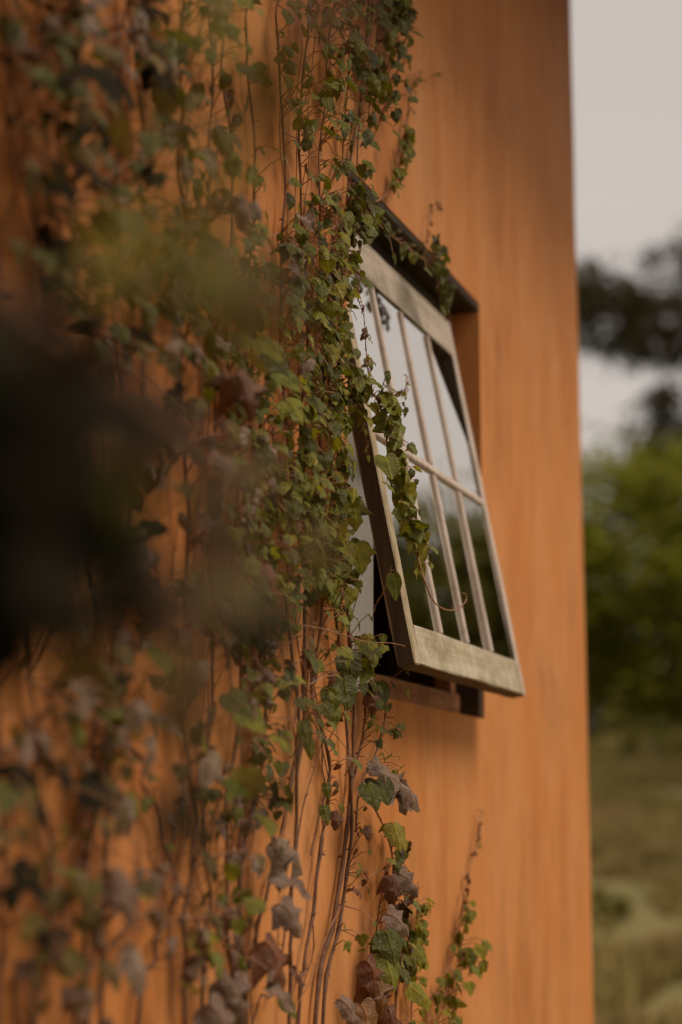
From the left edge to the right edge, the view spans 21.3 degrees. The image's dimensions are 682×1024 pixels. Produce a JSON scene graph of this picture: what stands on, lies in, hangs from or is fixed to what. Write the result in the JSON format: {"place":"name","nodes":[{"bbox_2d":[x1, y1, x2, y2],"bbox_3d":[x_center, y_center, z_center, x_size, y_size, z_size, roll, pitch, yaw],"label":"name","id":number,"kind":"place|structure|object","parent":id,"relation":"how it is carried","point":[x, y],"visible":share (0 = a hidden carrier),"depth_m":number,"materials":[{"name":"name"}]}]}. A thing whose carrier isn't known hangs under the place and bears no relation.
{"place":"outdoors","nodes":[
{"label":"outdoors","id":0,"kind":"place"},
{"bbox_2d":[570,0,681,725],"label":"sky","id":1,"kind":"structure","parent":0,"point":[627,54],"materials":[{"name":"white"}]},
{"bbox_2d":[587,737,681,1019],"bbox_3d":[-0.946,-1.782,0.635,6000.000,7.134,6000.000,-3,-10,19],"label":"ground","id":2,"kind":"structure","parent":0,"point":[644,918],"depth_m":21.95,"materials":[{"name":"soil"}]},
{"bbox_2d":[0,0,593,1023],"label":"house","id":3,"kind":"structure","parent":2,"relation":"on","point":[492,712],"depth_m":3.75,"materials":[{"name":"paint"}]},
{"bbox_2d":[0,294,152,707],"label":"ivy shoot","id":4,"kind":"object","parent":3,"relation":"attached to","point":[62,545],"visible":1,"depth_m":0.69,"materials":[{"name":"green plant"}]},
{"bbox_2d":[0,0,161,1023],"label":"ivy vine","id":5,"kind":"object","parent":3,"relation":"attached to","point":[66,88],"visible":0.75,"depth_m":2.01,"materials":[{"name":"green plant"}]},
{"bbox_2d":[18,252,205,648],"bbox_3d":[-0.419,-0.146,0.899,0.737,0.417,0.176,4,-10,-20],"label":"ivy shoot","id":6,"kind":"object","parent":3,"relation":"attached to","point":[54,301],"visible":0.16,"depth_m":0.94,"materials":[{"name":"green plant"}]},
{"bbox_2d":[27,0,214,1023],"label":"ivy vine","id":7,"kind":"object","parent":3,"relation":"attached to","point":[78,998],"visible":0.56,"depth_m":2.16,"materials":[{"name":"green plant"}]},
{"bbox_2d":[69,0,240,1023],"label":"ivy vine","id":8,"kind":"object","parent":3,"relation":"attached to","point":[174,95],"visible":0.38,"depth_m":2.31,"materials":[{"name":"green plant"}]},
{"bbox_2d":[0,285,340,860],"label":"ivy shoot","id":9,"kind":"object","parent":3,"relation":"attached to","point":[226,584],"visible":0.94,"depth_m":0.83,"materials":[{"name":"green plant"}]},
{"bbox_2d":[117,0,314,1023],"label":"ivy vine","id":10,"kind":"object","parent":3,"relation":"attached to","point":[241,389],"visible":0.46,"depth_m":2.40,"materials":[{"name":"green plant"}]},
{"bbox_2d":[74,0,373,552],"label":"ivy shoot","id":11,"kind":"object","parent":3,"relation":"attached to","point":[239,304],"visible":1,"depth_m":0.67,"materials":[{"name":"green plant"}]},
{"bbox_2d":[190,4,288,1006],"bbox_3d":[-0.147,0.616,2.481,0.094,2.870,0.299,-3,-10,19],"label":"ivy vine","id":12,"kind":"object","parent":3,"relation":"attached to","point":[251,514],"visible":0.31,"depth_m":2.57,"materials":[{"name":"green plant"}]},
{"bbox_2d":[192,0,305,1023],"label":"ivy vine","id":13,"kind":"object","parent":3,"relation":"attached to","point":[225,992],"visible":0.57,"depth_m":2.66,"materials":[{"name":"green plant"}]},
{"bbox_2d":[221,0,327,1022],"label":"ivy vine","id":14,"kind":"object","parent":3,"relation":"attached to","point":[268,952],"visible":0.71,"depth_m":2.81,"materials":[{"name":"green plant"}]},
{"bbox_2d":[287,0,347,1023],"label":"ivy vine","id":15,"kind":"object","parent":3,"relation":"attached to","point":[324,287],"visible":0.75,"depth_m":2.92,"materials":[{"name":"green plant"}]},
{"bbox_2d":[295,0,367,1023],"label":"ivy vine","id":16,"kind":"object","parent":3,"relation":"attached to","point":[344,494],"visible":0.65,"depth_m":3.00,"materials":[{"name":"green plant"}]},
{"bbox_2d":[313,0,381,1023],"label":"ivy vine","id":17,"kind":"object","parent":3,"relation":"attached to","point":[368,231],"visible":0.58,"depth_m":3.07,"materials":[{"name":"green plant"}]},
{"bbox_2d":[301,625,405,653],"bbox_3d":[0.013,0.209,2.938,0.057,0.038,0.566,-4,-10,20],"label":"ivy vine","id":18,"kind":"object","parent":3,"relation":"attached to","point":[381,646],"visible":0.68,"depth_m":3.01,"materials":[{"name":"green plant"}]},
{"bbox_2d":[298,811,430,1023],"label":"ivy vine","id":19,"kind":"object","parent":3,"relation":"attached to","point":[385,968],"visible":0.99,"depth_m":3.09,"materials":[{"name":"green plant"}]},
{"bbox_2d":[319,499,410,779],"bbox_3d":[0.042,0.227,3.108,0.071,0.493,0.401,-3,-10,19],"label":"ivy vine","id":20,"kind":"object","parent":3,"relation":"attached to","point":[373,703],"visible":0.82,"depth_m":3.08,"materials":[{"name":"green plant"}]},
{"bbox_2d":[341,0,423,175],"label":"ivy vine","id":21,"kind":"object","parent":3,"relation":"attached to","point":[401,15],"visible":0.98,"depth_m":3.38,"materials":[{"name":"green plant"}]},
{"bbox_2d":[354,752,419,836],"bbox_3d":[0.076,0.485,3.099,0.090,0.151,0.251,-3,-10,19],"label":"ivy vine","id":22,"kind":"object","parent":3,"relation":"attached to","point":[387,787],"visible":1,"depth_m":3.05,"materials":[{"name":"green plant"}]},
{"bbox_2d":[332,69,450,202],"bbox_3d":[0.108,-0.780,3.529,0.040,0.510,0.829,-3,-10,19],"label":"ivy vine","id":23,"kind":"object","parent":3,"relation":"attached to","point":[408,152],"visible":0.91,"depth_m":3.57,"materials":[{"name":"green plant"}]},
{"bbox_2d":[348,163,456,316],"bbox_3d":[0.128,-0.569,3.500,0.057,0.268,0.634,-3,-10,19],"label":"ivy vine","id":24,"kind":"object","parent":3,"relation":"attached to","point":[440,269],"visible":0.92,"depth_m":3.64,"materials":[{"name":"green plant"}]},
{"bbox_2d":[348,285,468,620],"bbox_3d":[0.112,-0.097,3.182,0.141,0.573,0.360,-3,-10,19],"label":"ivy vine","id":25,"kind":"object","parent":3,"relation":"attached to","point":[392,464],"visible":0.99,"depth_m":3.10,"materials":[{"name":"green plant"}]},
{"bbox_2d":[409,881,435,1023],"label":"ivy vine","id":26,"kind":"object","parent":3,"relation":"attached to","point":[423,934],"visible":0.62,"depth_m":3.35,"materials":[{"name":"green plant"}]},
{"bbox_2d":[347,171,525,717],"bbox_3d":[0.113,-0.083,3.656,0.333,0.948,0.942,-3,-10,19],"label":"window","id":27,"kind":"structure","parent":3,"relation":"in","point":[450,658],"depth_m":3.60,"materials":[{"name":"white wood"}]},
{"bbox_2d":[427,809,491,1023],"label":"ivy vine","id":28,"kind":"object","parent":3,"relation":"attached to","point":[467,957],"visible":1,"depth_m":3.58,"materials":[{"name":"green plant"}]},
{"bbox_2d":[591,884,636,917],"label":"bush","id":29,"kind":"object","parent":2,"relation":"on","point":[623,907],"visible":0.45,"depth_m":22.01,"materials":[{"name":"green plant"}]},
{"bbox_2d":[589,784,653,809],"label":"bush","id":30,"kind":"object","parent":2,"relation":"on","point":[613,789],"visible":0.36,"depth_m":30.10,"materials":[{"name":"green plant"}]},
{"bbox_2d":[586,679,660,736],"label":"bush","id":31,"kind":"object","parent":2,"relation":"on","point":[610,724],"visible":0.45,"depth_m":40.21,"materials":[{"name":"green plant"}]},
{"bbox_2d":[576,217,681,391],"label":"umbrella pine","id":32,"kind":"object","parent":2,"relation":"on","point":[629,303],"visible":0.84,"depth_m":32.89,"materials":[{"name":"green plant"}]},
{"bbox_2d":[580,407,681,739],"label":"broadleaf tree","id":33,"kind":"object","parent":2,"relation":"on","point":[648,498],"visible":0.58,"depth_m":42.06,"materials":[{"name":"green plant"}]},
{"bbox_2d":[583,490,681,722],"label":"broadleaf tree","id":34,"kind":"object","parent":2,"relation":"on","point":[587,598],"visible":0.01,"depth_m":46.69,"materials":[{"name":"green plant"}]},
{"bbox_2d":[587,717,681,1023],"bbox_3d":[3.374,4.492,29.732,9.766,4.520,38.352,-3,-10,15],"label":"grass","id":35,"kind":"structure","parent":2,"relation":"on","point":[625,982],"depth_m":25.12,"materials":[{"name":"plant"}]},
{"bbox_2d":[598,381,681,723],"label":"slender tree","id":36,"kind":"object","parent":2,"relation":"on","point":[668,402],"visible":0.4,"depth_m":59.84,"materials":[{"name":"green plant"}]},
{"bbox_2d":[638,519,681,691],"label":"broadleaf tree","id":37,"kind":"object","parent":2,"relation":"on","point":[667,635],"visible":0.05,"depth_m":50.46,"materials":[{"name":"green plant"}]}
]}

